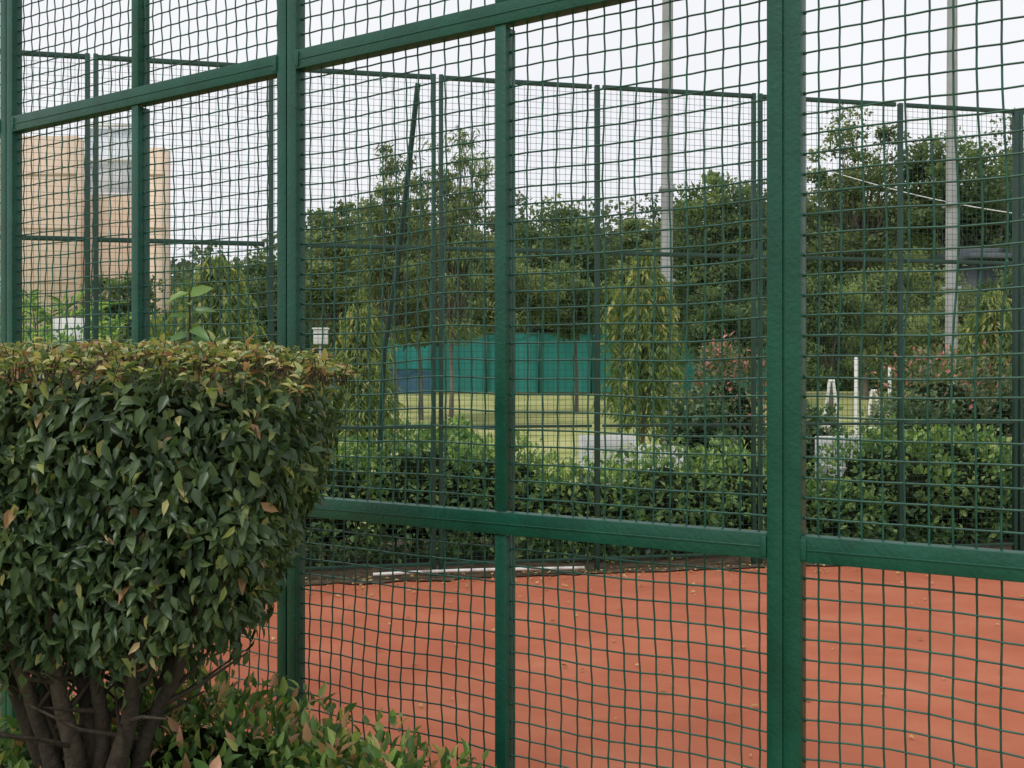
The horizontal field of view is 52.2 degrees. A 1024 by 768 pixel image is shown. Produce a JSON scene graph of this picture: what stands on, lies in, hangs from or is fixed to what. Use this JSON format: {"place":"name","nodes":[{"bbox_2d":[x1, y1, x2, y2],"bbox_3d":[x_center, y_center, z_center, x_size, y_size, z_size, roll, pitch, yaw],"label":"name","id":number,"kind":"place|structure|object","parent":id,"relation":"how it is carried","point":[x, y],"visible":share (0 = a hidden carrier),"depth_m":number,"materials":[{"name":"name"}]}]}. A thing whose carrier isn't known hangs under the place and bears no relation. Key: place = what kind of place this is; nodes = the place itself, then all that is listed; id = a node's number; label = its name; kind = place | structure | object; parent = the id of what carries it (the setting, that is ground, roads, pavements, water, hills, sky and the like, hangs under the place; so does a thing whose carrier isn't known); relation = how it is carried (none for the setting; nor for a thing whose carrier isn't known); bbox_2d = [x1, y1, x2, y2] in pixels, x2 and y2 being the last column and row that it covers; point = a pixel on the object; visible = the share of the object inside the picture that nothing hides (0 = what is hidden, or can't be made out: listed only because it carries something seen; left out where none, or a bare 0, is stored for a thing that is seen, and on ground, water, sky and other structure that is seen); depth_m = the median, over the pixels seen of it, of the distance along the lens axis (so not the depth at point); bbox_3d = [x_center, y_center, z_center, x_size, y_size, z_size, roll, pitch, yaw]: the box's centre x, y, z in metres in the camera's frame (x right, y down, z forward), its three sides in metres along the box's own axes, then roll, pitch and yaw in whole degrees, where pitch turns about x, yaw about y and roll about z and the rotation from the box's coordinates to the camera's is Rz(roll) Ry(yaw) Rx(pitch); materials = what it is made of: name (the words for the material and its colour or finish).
{"place":"outdoors","nodes":[
{"label":"outdoors","id":0,"kind":"place"},
{"bbox_2d":[22,0,1023,277],"label":"sky","id":1,"kind":"structure","parent":0,"point":[1013,30],"materials":[{"name":"white"}]},
{"bbox_2d":[308,391,914,530],"bbox_3d":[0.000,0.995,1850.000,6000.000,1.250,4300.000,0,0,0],"label":"ground","id":2,"kind":"structure","parent":0,"point":[478,403],"depth_m":32.58,"materials":[{"name":"green plant"}]},
{"bbox_2d":[0,715,36,767],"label":"shrub","id":3,"kind":"object","parent":2,"relation":"on","point":[7,743],"visible":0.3,"depth_m":2.33,"materials":[{"name":"green plant"}]},
{"bbox_2d":[22,291,91,340],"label":"palm plant","id":4,"kind":"object","parent":2,"relation":"on","point":[45,324],"visible":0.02,"depth_m":15.84,"materials":[{"name":"green plant"}]},
{"bbox_2d":[22,323,91,347],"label":"round leaf shrub","id":5,"kind":"object","parent":2,"relation":"on","point":[62,337],"visible":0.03,"depth_m":12.41,"materials":[{"name":"green plant"}]},
{"bbox_2d":[53,318,84,343],"bbox_3d":[-5.602,0.383,13.225,0.400,2.433,0.050,0,0,0],"label":"notice board","id":6,"kind":"object","parent":2,"relation":"on","point":[70,321],"visible":0.23,"depth_m":13.20,"materials":[{"name":"white plastic"}]},
{"bbox_2d":[22,289,130,344],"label":"palm plant","id":7,"kind":"object","parent":2,"relation":"on","point":[104,306],"visible":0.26,"depth_m":14.16,"materials":[{"name":"green plant"}]},
{"bbox_2d":[22,136,168,340],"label":"building","id":8,"kind":"structure","parent":2,"relation":"on","point":[159,197],"depth_m":35.00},
{"bbox_2d":[22,173,163,281],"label":"string courses","id":9,"kind":"object","parent":8,"relation":"attached to","point":[77,227],"visible":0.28,"depth_m":34.97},
{"bbox_2d":[90,128,130,192],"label":"windows","id":10,"kind":"structure","parent":8,"relation":"attached to","point":[105,164],"depth_m":37.40,"materials":[{"name":"white glass"}]},
{"bbox_2d":[84,123,130,195],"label":"trim","id":11,"kind":"structure","parent":10,"relation":"attached to","point":[108,126],"depth_m":37.24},
{"bbox_2d":[22,293,173,373],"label":"palm plant","id":12,"kind":"object","parent":2,"relation":"on","point":[55,299],"visible":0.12,"depth_m":14.58,"materials":[{"name":"green plant"}]},
{"bbox_2d":[75,270,177,343],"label":"broadleaf tree","id":13,"kind":"object","parent":2,"relation":"on","point":[112,282],"visible":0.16,"depth_m":29.46,"materials":[{"name":"green plant"}]},
{"bbox_2d":[90,316,175,344],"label":"palm plant","id":14,"kind":"object","parent":2,"relation":"on","point":[113,331],"visible":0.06,"depth_m":16.25,"materials":[{"name":"green plant"}]},
{"bbox_2d":[126,314,170,345],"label":"weeping ashoka tree","id":15,"kind":"object","parent":2,"relation":"on","point":[152,327],"depth_m":15.82,"materials":[{"name":"green plant"}]},
{"bbox_2d":[0,666,357,767],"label":"shrub","id":16,"kind":"object","parent":2,"relation":"on","point":[232,745],"visible":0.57,"depth_m":2.39,"materials":[{"name":"green plant"}]},
{"bbox_2d":[0,330,370,767],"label":"topiary bush","id":17,"kind":"object","parent":2,"relation":"on","point":[141,481],"visible":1,"depth_m":2.07,"materials":[{"name":"green plant"}]},
{"bbox_2d":[166,285,216,711],"bbox_3d":[-0.840,0.668,2.735,0.131,1.864,0.158,0,0,-19],"label":"sapling","id":18,"kind":"object","parent":2,"relation":"on","point":[199,332],"visible":0.3,"depth_m":2.74,"materials":[{"name":"green plant"}]},
{"bbox_2d":[153,254,267,390],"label":"weeping ashoka tree","id":19,"kind":"object","parent":2,"relation":"on","point":[243,301],"visible":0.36,"depth_m":14.72,"materials":[{"name":"green plant"}]},
{"bbox_2d":[193,755,252,767],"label":"shrub","id":20,"kind":"object","parent":2,"relation":"on","point":[216,762],"visible":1,"depth_m":2.02,"materials":[{"name":"green plant"}]},
{"bbox_2d":[229,254,312,344],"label":"broadleaf tree","id":21,"kind":"object","parent":2,"relation":"on","point":[252,285],"visible":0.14,"depth_m":35.96,"materials":[{"name":"green plant"}]},
{"bbox_2d":[312,328,328,355],"bbox_3d":[-3.285,0.318,17.950,0.280,2.564,0.140,0,0,0],"label":"junction box","id":22,"kind":"object","parent":2,"relation":"on","point":[317,339],"visible":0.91,"depth_m":17.90,"materials":[{"name":"metal"}]},
{"bbox_2d":[306,199,376,359],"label":"broadleaf tree","id":23,"kind":"object","parent":2,"relation":"on","point":[316,280],"visible":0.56,"depth_m":33.54,"materials":[{"name":"green plant"}]},
{"bbox_2d":[313,304,407,499],"bbox_3d":[-2.000,0.222,13.958,1.466,2.659,0.985,0,0,0],"label":"weeping ashoka tree","id":24,"kind":"object","parent":2,"relation":"on","point":[375,375],"visible":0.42,"depth_m":13.82,"materials":[{"name":"green plant"}]},
{"bbox_2d":[235,707,496,767],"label":"shrub","id":25,"kind":"object","parent":2,"relation":"on","point":[367,753],"visible":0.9,"depth_m":2.37,"materials":[{"name":"green plant"}]},
{"bbox_2d":[333,368,430,393],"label":"windscreen","id":26,"kind":"object","parent":2,"relation":"on","point":[426,382],"visible":0.22,"depth_m":46.01,"materials":[{"name":"blue fabric"}]},
{"bbox_2d":[343,142,430,422],"bbox_3d":[-3.054,-2.598,27.011,2.596,7.532,2.212,0,0,0],"label":"broadleaf tree","id":27,"kind":"object","parent":2,"relation":"on","point":[376,262],"visible":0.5,"depth_m":26.75,"materials":[{"name":"green plant"}]},
{"bbox_2d":[368,258,466,419],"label":"broadleaf tree","id":28,"kind":"object","parent":2,"relation":"on","point":[426,334],"visible":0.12,"depth_m":29.60,"materials":[{"name":"green plant"}]},
{"bbox_2d":[382,125,493,423],"bbox_3d":[-1.563,-2.644,26.096,2.905,7.692,2.450,0,0,27],"label":"broadleaf tree","id":29,"kind":"object","parent":2,"relation":"on","point":[476,263],"visible":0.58,"depth_m":25.85,"materials":[{"name":"green plant"}]},
{"bbox_2d":[461,239,564,337],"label":"broadleaf tree","id":30,"kind":"object","parent":2,"relation":"on","point":[548,299],"visible":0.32,"depth_m":31.35,"materials":[{"name":"green plant"}]},
{"bbox_2d":[30,565,1023,767],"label":"clay court","id":31,"kind":"object","parent":2,"relation":"on","point":[989,673],"depth_m":5.96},
{"bbox_2d":[0,0,1023,767],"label":"court fence","id":32,"kind":"object","parent":31,"relation":"on","point":[786,546],"visible":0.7,"depth_m":2.63,"materials":[{"name":"green metal"}]},
{"bbox_2d":[232,517,1011,584],"bbox_3d":[4.968,1.590,11.053,25.636,0.020,2.829,0,0,-12],"label":"soil bed","id":33,"kind":"object","parent":31,"relation":"on","point":[730,561],"visible":0.09,"depth_m":9.21,"materials":[{"name":"brown soil"}]},
{"bbox_2d":[306,432,401,565],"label":"hedge shrub","id":34,"kind":"object","parent":33,"relation":"on","point":[338,524],"visible":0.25,"depth_m":9.08,"materials":[{"name":"green plant"}]},
{"bbox_2d":[372,83,420,558],"bbox_3d":[-1.030,-0.488,9.222,0.063,4.180,0.752,0,0,-39],"label":"leaning pole","id":35,"kind":"object","parent":33,"relation":"on","point":[401,238],"visible":0.5,"depth_m":9.21,"materials":[{"name":"green metal"}]},
{"bbox_2d":[335,413,493,562],"bbox_3d":[-0.884,1.015,9.496,1.462,1.530,1.362,0,0,42],"label":"hedge shrub","id":36,"kind":"object","parent":33,"relation":"on","point":[388,483],"visible":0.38,"depth_m":9.28,"materials":[{"name":"green plant"}]},
{"bbox_2d":[408,411,493,532],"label":"round leaf shrub","id":37,"kind":"object","parent":33,"relation":"on","point":[455,421],"visible":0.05,"depth_m":11.23,"materials":[{"name":"green plant"}]},
{"bbox_2d":[373,566,584,575],"bbox_3d":[-0.258,1.549,8.670,1.779,0.044,0.050,0,0,-11],"label":"water pipe","id":38,"kind":"object","parent":33,"relation":"on","point":[474,570],"visible":0.69,"depth_m":8.63,"materials":[{"name":"white paint"}]},
{"bbox_2d":[424,424,575,558],"bbox_3d":[-0.150,1.051,9.744,1.515,1.390,1.257,0,0,0],"label":"hedge shrub","id":39,"kind":"object","parent":33,"relation":"on","point":[537,459],"visible":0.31,"depth_m":9.47,"materials":[{"name":"green plant"}]},
{"bbox_2d":[22,50,1023,575],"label":"court fence","id":40,"kind":"object","parent":33,"relation":"on","point":[1016,340],"visible":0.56,"depth_m":9.01,"materials":[{"name":"green metal"}]},
{"bbox_2d":[510,455,660,562],"bbox_3d":[0.676,1.199,9.602,1.609,1.096,0.990,0,0,0],"label":"hedge shrub","id":41,"kind":"object","parent":33,"relation":"on","point":[612,512],"visible":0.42,"depth_m":9.41,"materials":[{"name":"green plant"}]},
{"bbox_2d":[579,435,649,553],"bbox_3d":[0.975,1.048,10.000,0.600,1.104,0.528,0,0,-9],"label":"garden chair","id":42,"kind":"object","parent":33,"relation":"on","point":[582,441],"visible":0.16,"depth_m":10.22,"materials":[{"name":"white plastic"}]},
{"bbox_2d":[638,445,683,469],"bbox_3d":[1.431,1.117,10.600,0.525,0.966,0.462,0,0,29],"label":"garden chair","id":43,"kind":"object","parent":33,"relation":"on","point":[677,459],"visible":0.03,"depth_m":10.74,"materials":[{"name":"white plastic"}]},
{"bbox_2d":[593,434,742,559],"bbox_3d":[1.419,1.107,9.871,1.474,1.289,1.332,0,0,0],"label":"hedge shrub","id":44,"kind":"object","parent":33,"relation":"on","point":[678,517],"visible":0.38,"depth_m":9.61,"materials":[{"name":"green plant"}]},
{"bbox_2d":[656,382,741,480],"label":"round leaf shrub","id":45,"kind":"object","parent":33,"relation":"on","point":[699,430],"visible":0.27,"depth_m":10.88,"materials":[{"name":"green plant"}]},
{"bbox_2d":[660,328,766,467],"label":"flowering shrub","id":46,"kind":"object","parent":33,"relation":"on","point":[708,366],"visible":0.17,"depth_m":11.63,"materials":[{"name":"green plant"}]},
{"bbox_2d":[662,434,814,530],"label":"hedge shrub","id":47,"kind":"object","parent":33,"relation":"on","point":[745,482],"visible":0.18,"depth_m":9.92,"materials":[{"name":"green plant"}]},
{"bbox_2d":[756,472,893,540],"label":"hedge shrub","id":48,"kind":"object","parent":33,"relation":"on","point":[825,512],"visible":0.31,"depth_m":9.83,"materials":[{"name":"green plant"}]},
{"bbox_2d":[807,413,970,544],"bbox_3d":[3.705,0.989,10.362,1.513,1.438,1.208,0,0,0],"label":"hedge shrub","id":49,"kind":"object","parent":33,"relation":"on","point":[869,473],"visible":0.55,"depth_m":10.10,"materials":[{"name":"green plant"}]},
{"bbox_2d":[855,386,978,533],"bbox_3d":[4.289,0.855,11.211,1.356,1.691,1.104,0,0,0],"label":"round leaf shrub","id":50,"kind":"object","parent":33,"relation":"on","point":[910,414],"visible":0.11,"depth_m":11.12,"materials":[{"name":"green plant"}]},
{"bbox_2d":[851,338,1011,524],"bbox_3d":[4.962,0.691,12.016,1.949,2.487,1.429,0,0,0],"label":"flowering shrub","id":51,"kind":"object","parent":33,"relation":"on","point":[967,405],"visible":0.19,"depth_m":11.77,"materials":[{"name":"green plant"}]},
{"bbox_2d":[895,418,1011,546],"bbox_3d":[4.467,1.040,10.639,1.565,1.429,1.182,0,0,0],"label":"hedge shrub","id":52,"kind":"object","parent":33,"relation":"on","point":[969,478],"visible":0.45,"depth_m":10.35,"materials":[{"name":"green plant"}]},
{"bbox_2d":[961,356,1011,519],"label":"flowering shrub","id":53,"kind":"object","parent":33,"relation":"on","point":[1006,427],"visible":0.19,"depth_m":11.68,"materials":[{"name":"green plant"}]},
{"bbox_2d":[972,438,1011,535],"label":"hedge shrub","id":54,"kind":"object","parent":33,"relation":"on","point":[1006,505],"visible":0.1,"depth_m":10.73,"materials":[{"name":"green plant"}]},
{"bbox_2d":[257,561,1023,754],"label":"leaf litter","id":55,"kind":"object","parent":31,"relation":"on","point":[624,575],"visible":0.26,"depth_m":8.49,"materials":[{"name":"brown plant"}]},
{"bbox_2d":[170,232,944,391],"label":"tree grove","id":56,"kind":"object","parent":2,"relation":"on","point":[822,387],"depth_m":53.64,"materials":[{"name":"green plant"}]},
{"bbox_2d":[491,193,627,334],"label":"broadleaf tree","id":57,"kind":"object","parent":2,"relation":"on","point":[579,243],"visible":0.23,"depth_m":48.96,"materials":[{"name":"green plant"}]},
{"bbox_2d":[535,260,615,410],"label":"broadleaf tree","id":58,"kind":"object","parent":2,"relation":"on","point":[581,314],"visible":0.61,"depth_m":33.57,"materials":[{"name":"green plant"}]},
{"bbox_2d":[386,330,766,392],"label":"windscreen fence","id":59,"kind":"object","parent":2,"relation":"on","point":[550,370],"visible":0.27,"depth_m":48.00,"materials":[{"name":"fabric"}]},
{"bbox_2d":[170,156,1009,301],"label":"distant tree line","id":60,"kind":"object","parent":2,"relation":"on","point":[179,265],"visible":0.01,"depth_m":63.12,"materials":[{"name":"green plant"}]},
{"bbox_2d":[589,247,687,444],"bbox_3d":[1.865,-0.229,15.296,1.317,3.469,1.764,0,0,24],"label":"weeping ashoka tree","id":61,"kind":"object","parent":2,"relation":"on","point":[629,372],"visible":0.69,"depth_m":14.99,"materials":[{"name":"green plant"}]},
{"bbox_2d":[610,214,693,395],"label":"broadleaf tree","id":62,"kind":"object","parent":2,"relation":"on","point":[629,223],"visible":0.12,"depth_m":43.90,"materials":[{"name":"green plant"}]},
{"bbox_2d":[659,0,674,443],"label":"utility pole","id":63,"kind":"object","parent":2,"relation":"on","point":[665,74],"visible":0.47,"depth_m":16.92,"materials":[{"name":"concrete"}]},
{"bbox_2d":[651,169,766,377],"bbox_3d":[7.186,-3.565,38.166,4.613,8.742,4.295,0,0,-28],"label":"broadleaf tree","id":64,"kind":"object","parent":2,"relation":"on","point":[680,238],"visible":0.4,"depth_m":37.37,"materials":[{"name":"green plant"}]},
{"bbox_2d":[677,284,766,378],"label":"broadleaf tree","id":65,"kind":"object","parent":2,"relation":"on","point":[710,329],"visible":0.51,"depth_m":29.67,"materials":[{"name":"green plant"}]},
{"bbox_2d":[763,399,851,495],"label":"round leaf shrub","id":66,"kind":"object","parent":2,"relation":"on","point":[828,409],"visible":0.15,"depth_m":13.28,"materials":[{"name":"green plant"}]},
{"bbox_2d":[756,208,871,352],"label":"broadleaf tree","id":67,"kind":"object","parent":2,"relation":"on","point":[809,242],"visible":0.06,"depth_m":43.50,"materials":[{"name":"green plant"}]},
{"bbox_2d":[822,380,840,431],"bbox_3d":[5.196,0.690,17.000,0.485,1.525,0.052,0,0,0],"label":"frame stand","id":68,"kind":"object","parent":2,"relation":"on","point":[828,391],"visible":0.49,"depth_m":16.98,"materials":[{"name":"white plastic"}]},
{"bbox_2d":[807,264,877,431],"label":"broadleaf tree","id":69,"kind":"object","parent":2,"relation":"on","point":[825,308],"visible":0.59,"depth_m":23.72,"materials":[{"name":"green plant"}]},
{"bbox_2d":[815,435,890,533],"bbox_3d":[3.484,1.071,10.700,0.575,1.058,0.506,0,0,-17],"label":"garden chair","id":70,"kind":"object","parent":2,"relation":"on","point":[821,443],"visible":0.18,"depth_m":10.86,"materials":[{"name":"white plastic"}]},
{"bbox_2d":[854,357,856,435],"bbox_3d":[5.929,0.476,18.000,0.065,1.920,0.065,0,0,23],"label":"white post","id":71,"kind":"object","parent":2,"relation":"on","point":[855,390],"visible":0.45,"depth_m":17.97,"materials":[{"name":"plastic"}]},
{"bbox_2d":[865,389,879,429],"bbox_3d":[6.232,0.757,18.000,0.485,1.326,0.052,0,0,0],"label":"frame stand","id":72,"kind":"object","parent":2,"relation":"on","point":[870,400],"visible":0.35,"depth_m":17.98,"materials":[{"name":"white plastic"}]},
{"bbox_2d":[807,104,940,399],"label":"broadleaf tree","id":73,"kind":"object","parent":2,"relation":"on","point":[874,243],"visible":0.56,"depth_m":41.19,"materials":[{"name":"green plant"}]},
{"bbox_2d":[888,367,890,415],"bbox_3d":[6.141,0.586,17.000,0.055,1.768,0.055,0,0,22],"label":"white post","id":74,"kind":"object","parent":2,"relation":"on","point":[889,369],"visible":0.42,"depth_m":16.97,"materials":[{"name":"plastic"}]},
{"bbox_2d":[837,246,976,394],"bbox_3d":[12.364,-1.729,33.023,4.599,5.407,4.028,0,0,0],"label":"broadleaf tree","id":75,"kind":"object","parent":2,"relation":"on","point":[878,320],"visible":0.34,"depth_m":32.61,"materials":[{"name":"green plant"}]},
{"bbox_2d":[894,285,985,386],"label":"broadleaf tree","id":76,"kind":"object","parent":2,"relation":"on","point":[972,295],"visible":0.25,"depth_m":24.77,"materials":[{"name":"green plant"}]},
{"bbox_2d":[888,108,1014,283],"bbox_3d":[18.157,-4.810,40.229,7.065,11.104,6.547,0,0,0],"label":"broadleaf tree","id":77,"kind":"object","parent":2,"relation":"on","point":[969,212],"visible":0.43,"depth_m":39.27,"materials":[{"name":"green plant"}]},
{"bbox_2d":[943,0,960,384],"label":"utility pole","id":78,"kind":"object","parent":2,"relation":"on","point":[949,100],"visible":0.48,"depth_m":18.92,"materials":[{"name":"concrete"}]},
{"bbox_2d":[920,248,1011,391],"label":"storage shed","id":79,"kind":"structure","parent":2,"relation":"on","point":[972,254],"depth_m":37.00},
{"bbox_2d":[931,285,1011,425],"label":"weeping ashoka tree","id":80,"kind":"object","parent":2,"relation":"on","point":[993,346],"visible":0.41,"depth_m":14.31,"materials":[{"name":"green plant"}]},
{"bbox_2d":[971,260,1011,355],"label":"broadleaf tree","id":81,"kind":"object","parent":2,"relation":"on","point":[1007,291],"visible":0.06,"depth_m":32.73,"materials":[{"name":"green plant"}]},
{"bbox_2d":[992,173,1011,219],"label":"broadleaf tree","id":82,"kind":"object","parent":2,"relation":"on","point":[1003,188],"visible":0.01,"depth_m":45.51,"materials":[{"name":"green plant"}]},
{"bbox_2d":[833,172,1011,212],"bbox_3d":[10.852,-4.727,26.000,0.024,2.795,8.733,0,0,-24],"label":"overhead cable","id":83,"kind":"object","parent":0,"point":[926,197],"visible":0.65,"depth_m":26.61,"materials":[{"name":"black metal"}]}
]}

